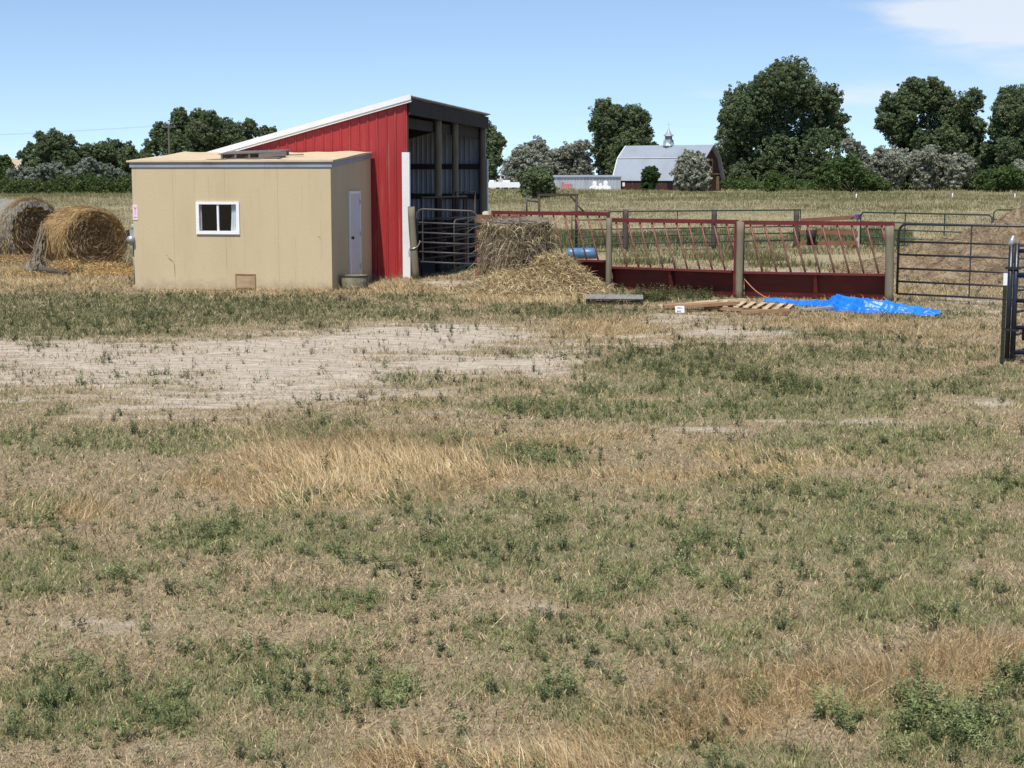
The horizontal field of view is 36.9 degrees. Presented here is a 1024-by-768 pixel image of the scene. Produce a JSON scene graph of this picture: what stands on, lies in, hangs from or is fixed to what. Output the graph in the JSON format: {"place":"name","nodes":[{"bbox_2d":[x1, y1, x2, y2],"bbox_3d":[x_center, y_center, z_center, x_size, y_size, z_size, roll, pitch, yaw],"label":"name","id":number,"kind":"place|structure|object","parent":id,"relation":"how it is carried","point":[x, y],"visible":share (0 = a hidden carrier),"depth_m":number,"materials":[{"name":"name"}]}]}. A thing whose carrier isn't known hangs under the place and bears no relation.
{"place":"outdoors","nodes":[
{"label":"outdoors","id":0,"kind":"place"},
{"bbox_2d":[10,158,21,168],"bbox_3d":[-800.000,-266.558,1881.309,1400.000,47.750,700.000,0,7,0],"label":"hill","id":1,"kind":"structure","parent":0,"point":[16,162],"depth_m":1832.50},
{"bbox_2d":[0,183,1023,767],"bbox_3d":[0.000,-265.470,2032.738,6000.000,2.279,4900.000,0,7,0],"label":"ground","id":2,"kind":"structure","parent":0,"point":[254,363],"depth_m":11.55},
{"bbox_2d":[0,154,16,180],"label":"bushy tree","id":3,"kind":"object","parent":2,"relation":"on","point":[6,162],"visible":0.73,"depth_m":238.09,"materials":[{"name":"green plant"}]},
{"bbox_2d":[6,164,40,184],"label":"silver shrub","id":4,"kind":"object","parent":2,"relation":"on","point":[22,173],"visible":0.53,"depth_m":218.97,"materials":[{"name":"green plant"}]},
{"bbox_2d":[0,251,48,265],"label":"hay pile","id":5,"kind":"object","parent":2,"relation":"on","point":[9,258],"visible":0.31,"depth_m":44.27,"materials":[{"name":"beige plant"}]},
{"bbox_2d":[0,193,55,257],"bbox_3d":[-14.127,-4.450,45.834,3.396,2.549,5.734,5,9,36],"label":"round bale","id":6,"kind":"object","parent":2,"relation":"on","point":[21,219],"visible":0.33,"depth_m":45.25},
{"bbox_2d":[15,127,78,183],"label":"cottonwood","id":7,"kind":"object","parent":2,"relation":"on","point":[57,146],"visible":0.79,"depth_m":294.52,"materials":[{"name":"green plant"}]},
{"bbox_2d":[35,161,69,182],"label":"silver shrub","id":8,"kind":"object","parent":2,"relation":"on","point":[48,171],"visible":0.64,"depth_m":220.82,"materials":[{"name":"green plant"}]},
{"bbox_2d":[38,267,70,275],"bbox_3d":[-11.775,-2.893,39.554,0.915,0.183,0.207,7,9,15],"label":"log","id":9,"kind":"object","parent":2,"relation":"on","point":[50,270],"visible":0.94,"depth_m":39.52,"materials":[{"name":"grey wood"}]},
{"bbox_2d":[0,172,131,193],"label":"undergrowth","id":10,"kind":"object","parent":2,"relation":"on","point":[87,182],"visible":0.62,"depth_m":199.76,"materials":[{"name":"green plant"}]},
{"bbox_2d":[3,257,133,276],"bbox_3d":[-11.264,-3.081,40.492,4.392,0.693,2.641,0,7,0],"label":"hay pile","id":11,"kind":"object","parent":2,"relation":"on","point":[115,269],"visible":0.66,"depth_m":40.24,"materials":[{"name":"beige plant"}]},
{"bbox_2d":[36,201,128,265],"bbox_3d":[-10.834,-3.740,41.104,4.443,2.369,4.220,0,7,3],"label":"round bale","id":12,"kind":"object","parent":2,"relation":"on","point":[86,234],"visible":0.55,"depth_m":41.32},
{"bbox_2d":[24,221,59,273],"bbox_3d":[-12.549,-3.622,40.787,1.074,1.374,2.526,-4,9,-29],"label":"net wrap","id":13,"kind":"object","parent":12,"relation":"attached to","point":[34,263],"visible":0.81,"depth_m":40.37,"materials":[{"name":"grey plastic"}]},
{"bbox_2d":[62,157,110,180],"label":"silver shrub","id":14,"kind":"object","parent":2,"relation":"on","point":[88,165],"visible":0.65,"depth_m":216.52,"materials":[{"name":"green plant"}]},
{"bbox_2d":[73,137,154,173],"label":"cottonwood","id":15,"kind":"object","parent":2,"relation":"on","point":[117,153],"visible":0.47,"depth_m":301.68,"materials":[{"name":"green plant"}]},
{"bbox_2d":[105,163,131,180],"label":"silver shrub","id":16,"kind":"object","parent":2,"relation":"on","point":[115,172],"visible":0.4,"depth_m":220.84,"materials":[{"name":"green plant"}]},
{"bbox_2d":[125,229,130,243],"bbox_3d":[-11.162,-4.210,45.874,1.550,1.220,0.800,-1,8,-8],"label":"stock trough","id":17,"kind":"object","parent":2,"relation":"on","point":[128,233],"depth_m":45.44,"materials":[{"name":"grey metal"}]},
{"bbox_2d":[162,123,175,154],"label":"utility pole","id":18,"kind":"object","parent":2,"relation":"on","point":[169,150],"visible":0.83,"depth_m":202.36,"materials":[{"name":"wood"}]},
{"bbox_2d":[0,125,274,134],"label":"power line","id":19,"kind":"object","parent":18,"relation":"attached to","point":[139,127],"visible":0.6,"depth_m":205.30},
{"bbox_2d":[140,106,260,156],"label":"cottonwood","id":20,"kind":"object","parent":2,"relation":"on","point":[187,136],"visible":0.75,"depth_m":281.70,"materials":[{"name":"green plant"}]},
{"bbox_2d":[126,151,372,290],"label":"shed","id":21,"kind":"structure","parent":2,"relation":"on","point":[287,222],"depth_m":34.37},
{"bbox_2d":[132,205,137,219],"bbox_3d":[-8.492,-3.867,34.615,0.120,0.340,0.020,1,8,9],"label":"sign","id":22,"kind":"object","parent":21,"relation":"attached to","point":[135,212],"visible":1,"depth_m":34.62,"materials":[{"name":"white"}]},
{"bbox_2d":[195,202,239,233],"bbox_3d":[-6.564,-3.714,34.367,1.010,0.720,0.142,1,8,9],"label":"window","id":23,"kind":"structure","parent":21,"relation":"in","point":[235,212],"depth_m":34.33,"materials":[{"name":"plastic"}]},
{"bbox_2d":[206,149,303,159],"bbox_3d":[-5.833,-5.207,34.846,1.960,0.140,1.140,-1,12,8],"label":"pallet","id":24,"kind":"object","parent":21,"relation":"on","point":[257,154],"visible":0.99,"depth_m":34.46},
{"bbox_2d":[348,191,361,273],"bbox_3d":[-3.627,-3.511,35.817,0.099,1.960,0.950,1,8,9],"label":"door","id":25,"kind":"structure","parent":21,"relation":"in","point":[354,197],"depth_m":35.81,"materials":[{"name":"paint"}]},
{"bbox_2d":[258,125,276,136],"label":"cottonwood","id":26,"kind":"object","parent":2,"relation":"on","point":[265,129],"visible":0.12,"depth_m":294.69,"materials":[{"name":"green plant"}]},
{"bbox_2d":[208,94,490,279],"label":"red barn","id":27,"kind":"structure","parent":2,"relation":"on","point":[418,147],"depth_m":37.60,"materials":[{"name":"metal"}]},
{"bbox_2d":[418,222,446,260],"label":"stall gate","id":28,"kind":"structure","parent":27,"relation":"attached to","point":[445,248],"depth_m":42.72,"materials":[{"name":"grey metal"}]},
{"bbox_2d":[420,196,467,275],"bbox_3d":[-1.775,-3.969,40.679,0.054,2.003,3.328,3,8,19],"label":"stall fence","id":29,"kind":"object","parent":27,"relation":"in","point":[437,227],"visible":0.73,"depth_m":40.23,"materials":[{"name":"grey metal"}]},
{"bbox_2d":[453,216,478,268],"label":"stall gate","id":30,"kind":"structure","parent":27,"relation":"attached to","point":[465,238],"depth_m":39.28,"materials":[{"name":"grey metal"}]},
{"bbox_2d":[341,274,368,289],"bbox_3d":[-3.538,-2.287,34.631,0.625,0.345,0.619,0,7,0],"label":"tub","id":31,"kind":"object","parent":2,"relation":"on","point":[356,279],"visible":0.87,"depth_m":34.39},
{"bbox_2d":[408,206,419,279],"bbox_3d":[-2.343,-3.358,36.845,0.303,1.797,0.220,-3,9,0],"label":"leaning post","id":32,"kind":"object","parent":2,"relation":"on","point":[413,249],"visible":0.98,"depth_m":36.78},
{"bbox_2d":[455,191,475,266],"bbox_3d":[-1.300,-4.316,42.903,0.052,2.113,1.173,4,8,26],"label":"stall fence","id":33,"kind":"object","parent":2,"relation":"on","point":[463,246],"visible":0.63,"depth_m":42.77,"materials":[{"name":"grey metal"}]},
{"bbox_2d":[486,120,507,181],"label":"cottonwood","id":34,"kind":"object","parent":2,"relation":"on","point":[496,141],"visible":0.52,"depth_m":235.28,"materials":[{"name":"green plant"}]},
{"bbox_2d":[475,211,525,277],"bbox_3d":[-0.229,-3.249,36.476,1.490,1.697,0.203,6,9,37],"label":"board fence","id":35,"kind":"object","parent":2,"relation":"on","point":[484,214],"visible":0.1,"depth_m":36.62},
{"bbox_2d":[416,208,477,264],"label":"tube gate","id":36,"kind":"structure","parent":35,"relation":"attached to","point":[457,210],"depth_m":36.89,"materials":[{"name":"grey metal"}]},
{"bbox_2d":[488,180,519,189],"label":"trailer","id":37,"kind":"object","parent":2,"relation":"on","point":[505,184],"visible":0.69,"depth_m":230.09,"materials":[{"name":"white metal"}]},
{"bbox_2d":[492,175,520,188],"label":"long shed","id":38,"kind":"structure","parent":2,"relation":"on","point":[501,178],"depth_m":259.90,"materials":[{"name":"metal"}]},
{"bbox_2d":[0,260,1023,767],"bbox_3d":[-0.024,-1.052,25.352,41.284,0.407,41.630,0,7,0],"label":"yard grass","id":39,"kind":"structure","parent":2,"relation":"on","point":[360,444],"depth_m":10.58,"materials":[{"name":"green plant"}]},
{"bbox_2d":[0,187,1023,271],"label":"field grass","id":40,"kind":"structure","parent":2,"relation":"on","point":[723,196],"depth_m":128.74,"materials":[{"name":"plant"}]},
{"bbox_2d":[0,258,1023,767],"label":"yard weeds","id":41,"kind":"object","parent":2,"relation":"on","point":[956,720],"visible":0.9,"depth_m":9.85,"materials":[{"name":"green plant"}]},
{"bbox_2d":[466,214,565,282],"bbox_3d":[0.104,-2.714,34.108,2.389,2.278,2.453,0,7,0],"label":"upright bale","id":42,"kind":"object","parent":2,"relation":"on","point":[511,242],"visible":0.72,"depth_m":33.48},
{"bbox_2d":[443,264,599,295],"bbox_3d":[0.217,-2.240,33.226,3.730,0.948,3.239,0,7,0],"label":"hay pile","id":43,"kind":"object","parent":2,"relation":"on","point":[509,279],"visible":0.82,"depth_m":32.57,"materials":[{"name":"beige plant"}]},
{"bbox_2d":[498,135,553,187],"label":"silver shrub","id":44,"kind":"object","parent":2,"relation":"on","point":[532,153],"visible":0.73,"depth_m":256.84,"materials":[{"name":"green plant"}]},
{"bbox_2d":[518,165,559,198],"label":"bush","id":45,"kind":"object","parent":2,"relation":"on","point":[539,180],"visible":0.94,"depth_m":163.29,"materials":[{"name":"green plant"}]},
{"bbox_2d":[491,211,612,283],"bbox_3d":[0.961,-3.110,34.745,3.044,1.585,0.720,5,9,31],"label":"slant feeder","id":46,"kind":"object","parent":2,"relation":"on","point":[598,268],"visible":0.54,"depth_m":34.09,"materials":[{"name":"red metal"}]},
{"bbox_2d":[526,194,583,247],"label":"pipe arch","id":47,"kind":"structure","parent":2,"relation":"on","point":[575,200],"depth_m":52.11,"materials":[{"name":"metal"}]},
{"bbox_2d":[523,245,620,293],"bbox_3d":[0.999,-2.473,33.325,2.844,1.316,2.285,0,7,0],"label":"hay pile","id":48,"kind":"object","parent":2,"relation":"on","point":[561,265],"visible":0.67,"depth_m":33.00,"materials":[{"name":"beige plant"}]},
{"bbox_2d":[549,139,594,181],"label":"silver shrub","id":49,"kind":"object","parent":2,"relation":"on","point":[571,157],"visible":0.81,"depth_m":262.66,"materials":[{"name":"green plant"}]},
{"bbox_2d":[567,248,596,258],"bbox_3d":[2.235,-4.155,48.876,0.940,0.363,0.363,-1,7,-4],"label":"barrel","id":50,"kind":"object","parent":2,"relation":"on","point":[590,253],"visible":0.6,"depth_m":48.73,"materials":[{"name":"blue plastic"}]},
{"bbox_2d":[553,175,621,189],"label":"tin shed","id":51,"kind":"structure","parent":2,"relation":"on","point":[599,182],"depth_m":233.96,"materials":[{"name":"white metal"}]},
{"bbox_2d":[571,210,608,251],"bbox_3d":[2.662,-5.195,52.319,1.347,1.420,0.047,-2,8,-13],"label":"corral fence","id":52,"kind":"object","parent":2,"relation":"on","point":[585,229],"visible":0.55,"depth_m":52.25,"materials":[{"name":"grey metal"}]},
{"bbox_2d":[606,217,611,285],"bbox_3d":[2.120,-2.841,33.615,0.138,1.617,0.139,0,7,0],"label":"fence post","id":53,"kind":"object","parent":2,"relation":"on","point":[608,250],"visible":0.9,"depth_m":33.55,"materials":[{"name":"beige wood"}]},
{"bbox_2d":[585,294,642,303],"bbox_3d":[2.058,-1.712,30.942,1.174,0.110,1.019,1,7,4],"label":"pallet","id":54,"kind":"object","parent":2,"relation":"on","point":[613,297],"visible":1,"depth_m":30.86,"materials":[{"name":"grey wood"}]},
{"bbox_2d":[586,97,658,174],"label":"cottonwood","id":55,"kind":"object","parent":2,"relation":"on","point":[616,129],"visible":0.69,"depth_m":278.86,"materials":[{"name":"green plant"}]},
{"bbox_2d":[623,209,628,251],"bbox_3d":[3.903,-5.255,52.806,0.208,1.477,0.215,0,7,0],"label":"corral post","id":56,"kind":"object","parent":2,"relation":"on","point":[625,229],"visible":0.7,"depth_m":52.73,"materials":[{"name":"grey wood"}]},
{"bbox_2d":[639,165,661,190],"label":"bush","id":57,"kind":"object","parent":2,"relation":"on","point":[650,176],"visible":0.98,"depth_m":223.22,"materials":[{"name":"green plant"}]},
{"bbox_2d":[613,124,724,190],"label":"gambrel barn","id":58,"kind":"structure","parent":2,"relation":"on","point":[632,162],"depth_m":236.60,"materials":[{"name":"metal"}]},
{"bbox_2d":[667,182,672,189],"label":"window","id":59,"kind":"structure","parent":58,"relation":"in","point":[669,184],"depth_m":233.42,"materials":[{"name":"grey glass"}]},
{"bbox_2d":[707,159,712,171],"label":"loft door","id":60,"kind":"structure","parent":58,"relation":"in","point":[710,161],"depth_m":234.76,"materials":[{"name":"brown wood"}]},
{"bbox_2d":[716,176,718,189],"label":"door","id":61,"kind":"structure","parent":58,"relation":"in","point":[717,184],"depth_m":237.39,"materials":[{"name":"brown wood"}]},
{"bbox_2d":[612,218,737,294],"bbox_3d":[3.547,-2.766,33.122,3.081,1.585,0.720,5,9,33],"label":"slant feeder","id":62,"kind":"object","parent":2,"relation":"on","point":[723,282],"visible":0.94,"depth_m":32.90,"materials":[{"name":"red metal"}]},
{"bbox_2d":[675,306,683,312],"bbox_3d":[3.105,-1.382,28.426,0.170,0.125,0.008,-1,-6,-6],"label":"card","id":63,"kind":"object","parent":2,"relation":"on","point":[679,309],"visible":1,"depth_m":28.42,"materials":[{"name":"white paper"}]},
{"bbox_2d":[657,301,720,307],"bbox_3d":[3.492,-1.553,29.959,1.310,0.075,0.200,-4,8,-12],"label":"plank","id":64,"kind":"object","parent":2,"relation":"on","point":[661,306],"visible":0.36,"depth_m":29.97,"materials":[{"name":"brown wood"}]},
{"bbox_2d":[669,149,712,191],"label":"silver shrub","id":65,"kind":"object","parent":2,"relation":"on","point":[691,171],"visible":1,"depth_m":221.41,"materials":[{"name":"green plant"}]},
{"bbox_2d":[663,301,719,307],"bbox_3d":[3.479,-1.518,29.404,1.162,0.076,0.240,-2,8,-3],"label":"plank","id":66,"kind":"object","parent":2,"relation":"on","point":[669,305],"visible":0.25,"depth_m":29.35,"materials":[{"name":"brown wood"}]},
{"bbox_2d":[609,209,800,251],"bbox_3d":[6.959,-5.473,54.501,8.414,1.417,0.050,-4,9,-29],"label":"corral fence","id":67,"kind":"object","parent":2,"relation":"on","point":[677,211],"visible":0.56,"depth_m":54.25,"materials":[{"name":"metal"}]},
{"bbox_2d":[711,211,716,247],"bbox_3d":[7.299,-5.573,55.487,0.208,1.447,0.215,0,7,0],"label":"corral post","id":68,"kind":"object","parent":2,"relation":"on","point":[714,217],"visible":0.52,"depth_m":55.42,"materials":[{"name":"grey wood"}]},
{"bbox_2d":[551,223,915,267],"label":"corral weeds","id":69,"kind":"object","parent":2,"relation":"on","point":[727,255],"visible":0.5,"depth_m":56.61,"materials":[{"name":"green plant"}]},
{"bbox_2d":[735,221,743,298],"bbox_3d":[4.725,-2.547,31.882,0.160,1.657,0.159,2,8,15],"label":"fence post","id":70,"kind":"object","parent":2,"relation":"on","point":[739,254],"visible":0.91,"depth_m":31.82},
{"bbox_2d":[744,279,766,297],"bbox_3d":[4.958,-1.942,31.239,0.022,0.322,1.286,-2,8,-13],"label":"rope","id":71,"kind":"object","parent":70,"relation":"attached to","point":[754,289],"visible":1,"depth_m":31.30,"materials":[{"name":"beige fabric"}]},
{"bbox_2d":[704,300,793,313],"bbox_3d":[4.547,-1.471,29.358,1.566,0.100,1.406,4,8,16],"label":"pallet","id":72,"kind":"object","parent":2,"relation":"on","point":[742,305],"visible":0.69,"depth_m":29.07,"materials":[{"name":"brown wood"}]},
{"bbox_2d":[676,301,739,307],"bbox_3d":[3.688,-1.489,28.856,1.209,0.075,0.180,-3,8,-9],"label":"plank","id":73,"kind":"object","parent":72,"relation":"on","point":[710,304],"visible":0.93,"depth_m":28.79,"materials":[{"name":"brown wood"}]},
{"bbox_2d":[694,298,747,301],"bbox_3d":[4.117,-1.630,30.237,1.056,0.076,0.118,-2,8,-2],"label":"plank","id":74,"kind":"object","parent":72,"relation":"on","point":[741,299],"visible":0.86,"depth_m":30.20,"materials":[{"name":"brown wood"}]},
{"bbox_2d":[741,308,790,313],"bbox_3d":[4.652,-1.337,28.158,0.907,0.075,0.132,-1,7,4],"label":"plank","id":75,"kind":"object","parent":2,"relation":"on","point":[765,310],"visible":1,"depth_m":28.11,"materials":[{"name":"brown wood"}]},
{"bbox_2d":[763,169,782,192],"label":"bush","id":76,"kind":"object","parent":2,"relation":"on","point":[771,181],"visible":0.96,"depth_m":219.48,"materials":[{"name":"green plant"}]},
{"bbox_2d":[711,54,853,188],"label":"cottonwood","id":77,"kind":"object","parent":2,"relation":"on","point":[780,96],"visible":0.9,"depth_m":253.74,"materials":[{"name":"green plant"}]},
{"bbox_2d":[793,211,798,247],"bbox_3d":[10.430,-5.657,56.384,0.208,1.398,0.215,0,7,0],"label":"corral post","id":78,"kind":"object","parent":2,"relation":"on","point":[796,215],"visible":0.64,"depth_m":56.30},
{"bbox_2d":[801,306,833,310],"bbox_3d":[5.756,-1.424,28.964,0.620,0.050,0.190,-4,8,-8],"label":"board","id":79,"kind":"object","parent":2,"relation":"on","point":[816,308],"visible":0.93,"depth_m":28.91,"materials":[{"name":"grey wood"}]},
{"bbox_2d":[742,220,894,298],"bbox_3d":[6.324,-2.581,31.788,3.090,1.585,0.720,2,8,18],"label":"slant feeder","id":80,"kind":"object","parent":2,"relation":"on","point":[805,284],"visible":0.98,"depth_m":31.62,"materials":[{"name":"red metal"}]},
{"bbox_2d":[800,215,859,248],"bbox_3d":[11.356,-5.386,54.826,2.142,1.337,0.198,3,8,23],"label":"board fence","id":81,"kind":"object","parent":2,"relation":"on","point":[857,232],"visible":0.72,"depth_m":54.66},
{"bbox_2d":[806,226,816,245],"bbox_3d":[10.669,-5.276,54.729,0.414,0.672,0.410,0,7,0],"label":"bucket","id":82,"kind":"object","parent":81,"relation":"hanging from","point":[813,233],"visible":0.83,"depth_m":54.62,"materials":[{"name":"black rubber"}]},
{"bbox_2d":[812,151,891,191],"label":"bush","id":83,"kind":"object","parent":2,"relation":"on","point":[839,173],"visible":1,"depth_m":225.13,"materials":[{"name":"green plant"}]},
{"bbox_2d":[764,294,941,315],"bbox_3d":[6.356,-1.554,29.253,3.765,0.327,1.103,5,9,36],"label":"tarp","id":84,"kind":"object","parent":2,"relation":"on","point":[850,304],"visible":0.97,"depth_m":28.72,"materials":[{"name":"blue plastic"}]},
{"bbox_2d":[840,136,871,190],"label":"silver shrub","id":85,"kind":"object","parent":2,"relation":"on","point":[852,145],"visible":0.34,"depth_m":236.45,"materials":[{"name":"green plant"}]},
{"bbox_2d":[720,174,1016,190],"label":"undergrowth","id":86,"kind":"object","parent":2,"relation":"on","point":[741,184],"visible":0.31,"depth_m":240.44,"materials":[{"name":"green plant"}]},
{"bbox_2d":[864,144,911,190],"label":"silver shrub","id":87,"kind":"object","parent":2,"relation":"on","point":[891,166],"visible":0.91,"depth_m":231.42,"materials":[{"name":"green plant"}]},
{"bbox_2d":[885,225,893,301],"bbox_3d":[7.595,-2.396,30.911,0.183,1.577,0.183,3,8,31],"label":"fence post","id":88,"kind":"object","parent":2,"relation":"on","point":[889,259],"visible":0.94,"depth_m":30.84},
{"bbox_2d":[896,223,1023,299],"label":"tube gate","id":89,"kind":"structure","parent":88,"relation":"attached to","point":[970,243],"depth_m":30.24,"materials":[{"name":"metal"}]},
{"bbox_2d":[901,144,945,190],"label":"silver shrub","id":90,"kind":"object","parent":2,"relation":"on","point":[923,169],"visible":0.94,"depth_m":234.13,"materials":[{"name":"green plant"}]},
{"bbox_2d":[826,205,1023,283],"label":"manure heap","id":91,"kind":"object","parent":2,"relation":"on","point":[994,234],"visible":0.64,"depth_m":40.05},
{"bbox_2d":[859,212,992,245],"bbox_3d":[13.863,-5.198,51.814,0.050,1.155,5.856,-5,9,-32],"label":"corral fence","id":92,"kind":"object","parent":2,"relation":"on","point":[904,230],"visible":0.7,"depth_m":52.31,"materials":[{"name":"metal"}]},
{"bbox_2d":[873,76,988,182],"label":"cottonwood","id":93,"kind":"object","parent":2,"relation":"on","point":[898,123],"visible":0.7,"depth_m":255.78,"materials":[{"name":"green plant"}]},
{"bbox_2d":[939,149,976,190],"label":"silver shrub","id":94,"kind":"object","parent":2,"relation":"on","point":[957,166],"visible":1,"depth_m":232.66,"materials":[{"name":"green plant"}]},
{"bbox_2d":[961,170,983,190],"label":"bush","id":95,"kind":"object","parent":2,"relation":"on","point":[969,183],"visible":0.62,"depth_m":236.91,"materials":[{"name":"green plant"}]},
{"bbox_2d":[973,84,1023,188],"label":"cottonwood","id":96,"kind":"object","parent":2,"relation":"on","point":[1005,130],"visible":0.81,"depth_m":244.03,"materials":[{"name":"green plant"}]},
{"bbox_2d":[974,163,1023,191],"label":"bush","id":97,"kind":"object","parent":2,"relation":"on","point":[1002,178],"visible":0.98,"depth_m":222.53,"materials":[{"name":"green plant"}]},
{"bbox_2d":[1000,273,1007,364],"bbox_3d":[6.501,-0.841,20.330,0.052,1.250,0.058,0,7,0],"label":"steel post","id":98,"kind":"object","parent":2,"relation":"on","point":[1005,275],"visible":0.98,"depth_m":20.30,"materials":[{"name":"metal"}]},
{"bbox_2d":[993,209,1014,221],"bbox_3d":[18.605,-5.418,52.945,4.246,1.259,0.054,-1,8,-5],"label":"corral fence","id":99,"kind":"object","parent":2,"relation":"on","point":[1001,210],"visible":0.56,"depth_m":52.68,"materials":[{"name":"grey metal"}]},
{"bbox_2d":[1004,235,1023,358],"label":"pen fence","id":100,"kind":"object","parent":2,"relation":"on","point":[1011,325],"visible":0.98,"depth_m":20.58,"materials":[{"name":"black metal"}]},
{"bbox_2d":[1010,243,1023,350],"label":"pen fence","id":101,"kind":"object","parent":2,"relation":"on","point":[1022,310],"visible":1,"depth_m":20.89,"materials":[{"name":"black metal"}]},
{"bbox_2d":[1012,158,1023,176],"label":"silver shrub","id":102,"kind":"object","parent":2,"relation":"on","point":[1019,163],"visible":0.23,"depth_m":230.06,"materials":[{"name":"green plant"}]},
{"bbox_2d":[0,0,1023,174],"label":"sky","id":103,"kind":"structure","parent":0,"point":[537,67],"materials":[{"name":"blue"}]}
]}

